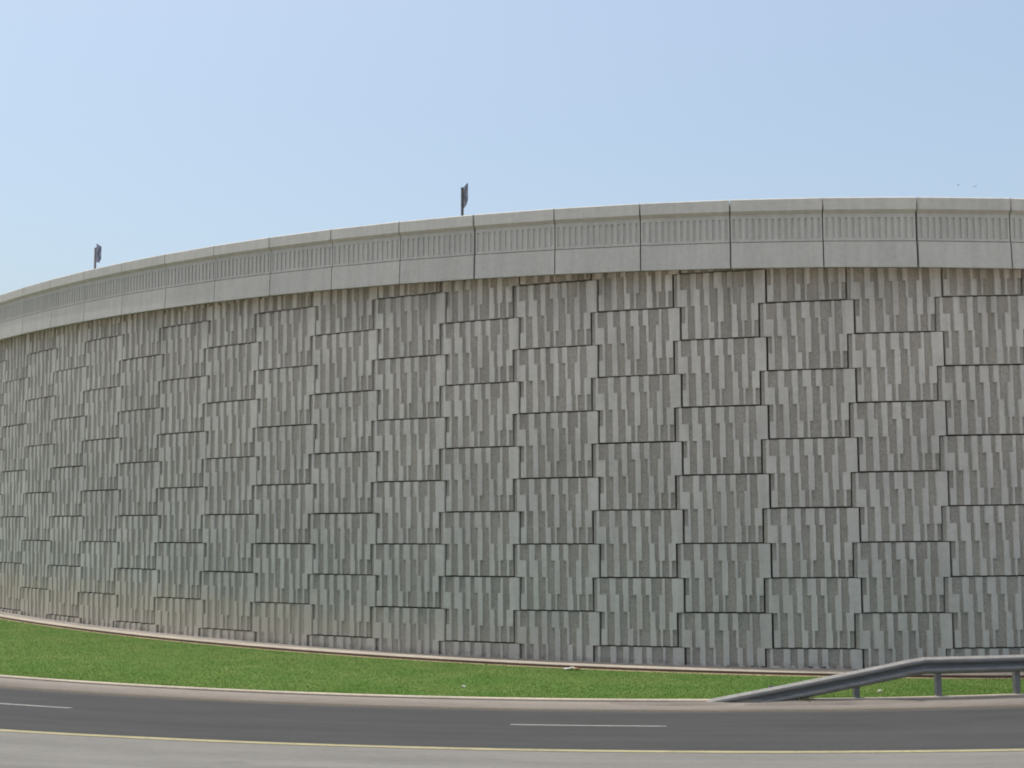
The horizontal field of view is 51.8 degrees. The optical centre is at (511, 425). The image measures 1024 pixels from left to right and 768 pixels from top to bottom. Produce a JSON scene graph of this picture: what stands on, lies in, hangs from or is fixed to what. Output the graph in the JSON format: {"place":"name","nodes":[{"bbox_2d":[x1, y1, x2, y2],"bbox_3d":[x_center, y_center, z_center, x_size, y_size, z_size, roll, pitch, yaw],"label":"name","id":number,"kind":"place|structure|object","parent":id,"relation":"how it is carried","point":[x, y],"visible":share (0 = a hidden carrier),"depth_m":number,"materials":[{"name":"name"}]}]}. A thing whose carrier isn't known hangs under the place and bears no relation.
{"place":"outdoors","nodes":[
{"label":"outdoors","id":0,"kind":"place"},
{"bbox_2d":[0,685,1023,752],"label":"asphalt road","id":1,"kind":"structure","parent":0,"point":[949,728],"depth_m":15.78,"materials":[{"name":"grey asphalt"}]},
{"bbox_2d":[0,703,71,707],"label":"lane marking","id":2,"kind":"object","parent":1,"relation":"on","point":[35,705],"visible":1,"depth_m":17.67,"materials":[{"name":"white paint"}]},
{"bbox_2d":[0,729,1023,752],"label":"yellow line","id":3,"kind":"object","parent":1,"relation":"on","point":[970,750],"visible":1,"depth_m":13.23,"materials":[{"name":"paint"}]},
{"bbox_2d":[0,686,1023,710],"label":"road edge line","id":4,"kind":"object","parent":1,"relation":"on","point":[516,709],"visible":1,"depth_m":18.59,"materials":[{"name":"paint"}]},
{"bbox_2d":[510,724,666,726],"bbox_3d":[1.154,4.549,16.004,2.363,0.014,0.158,0,-4,4],"label":"lane marking","id":5,"kind":"object","parent":1,"relation":"on","point":[589,725],"visible":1,"depth_m":16.00,"materials":[{"name":"white paint"}]},
{"bbox_2d":[0,732,1023,767],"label":"shoulder","id":6,"kind":"object","parent":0,"point":[24,750],"visible":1,"depth_m":12.42},
{"bbox_2d":[0,619,1023,698],"bbox_3d":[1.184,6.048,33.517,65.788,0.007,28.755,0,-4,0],"label":"lawn ground","id":7,"kind":"structure","parent":0,"point":[426,668],"depth_m":22.12,"materials":[{"name":"plant"}]},
{"bbox_2d":[0,614,1023,677],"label":"edging kerb","id":8,"kind":"structure","parent":7,"relation":"on","point":[606,666],"depth_m":23.59,"materials":[{"name":"concrete"}]},
{"bbox_2d":[0,675,1023,701],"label":"lawn kerb","id":9,"kind":"structure","parent":7,"relation":"on","point":[455,697],"depth_m":19.48,"materials":[{"name":"concrete"}]},
{"bbox_2d":[708,654,1023,701],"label":"guardrail","id":10,"kind":"object","parent":7,"relation":"on","point":[857,679],"visible":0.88,"depth_m":19.26,"materials":[{"name":"metal"}]},
{"bbox_2d":[0,678,1023,709],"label":"verge","id":11,"kind":"structure","parent":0,"point":[416,702],"depth_m":19.23,"materials":[{"name":"grey concrete"}]},
{"bbox_2d":[610,699,926,705],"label":"drifted sand","id":12,"kind":"structure","parent":11,"relation":"on","point":[826,702],"depth_m":18.96,"materials":[{"name":"beige sand"}]},
{"bbox_2d":[796,696,815,701],"bbox_3d":[5.304,4.960,19.110,0.505,0.130,0.312,0,-4,0],"label":"dry weed","id":13,"kind":"object","parent":12,"relation":"on","point":[808,698],"visible":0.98,"depth_m":19.09,"materials":[{"name":"brown plant"}]},
{"bbox_2d":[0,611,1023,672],"bbox_3d":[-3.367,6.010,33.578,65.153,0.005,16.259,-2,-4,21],"label":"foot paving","id":14,"kind":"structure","parent":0,"point":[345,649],"depth_m":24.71,"materials":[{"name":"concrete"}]},
{"bbox_2d":[0,618,1023,678],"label":"soil margin","id":15,"kind":"object","parent":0,"point":[515,665],"visible":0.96,"depth_m":23.32,"materials":[{"name":"brown soil"}]},
{"bbox_2d":[0,0,1023,294],"label":"sky","id":16,"kind":"structure","parent":0,"point":[132,129],"materials":[{"name":"blue"}]},
{"label":"ground","id":17,"kind":"structure","parent":0,"visible":0},
{"bbox_2d":[0,267,1023,668],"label":"retaining wall","id":18,"kind":"structure","parent":17,"relation":"on","point":[782,467],"depth_m":24.13,"materials":[{"name":"concrete"}]},
{"bbox_2d":[0,197,1023,340],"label":"parapet","id":19,"kind":"structure","parent":18,"relation":"on","point":[909,232],"depth_m":24.11,"materials":[{"name":"concrete"}]},
{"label":"ramp road","id":20,"kind":"structure","parent":0,"visible":0},
{"bbox_2d":[94,244,100,268],"bbox_3d":[-12.915,-4.545,32.905,0.083,2.212,0.340,-1,-4,16],"label":"chevron sign","id":21,"kind":"object","parent":20,"relation":"on","point":[97,253],"visible":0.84,"depth_m":32.87,"materials":[{"name":"metal"}]},
{"bbox_2d":[461,183,467,215],"bbox_3d":[-1.134,-4.833,25.657,0.075,2.046,0.464,2,-5,-24],"label":"chevron sign","id":22,"kind":"object","parent":20,"relation":"on","point":[464,195],"visible":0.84,"depth_m":25.82,"materials":[{"name":"metal"}]}
]}

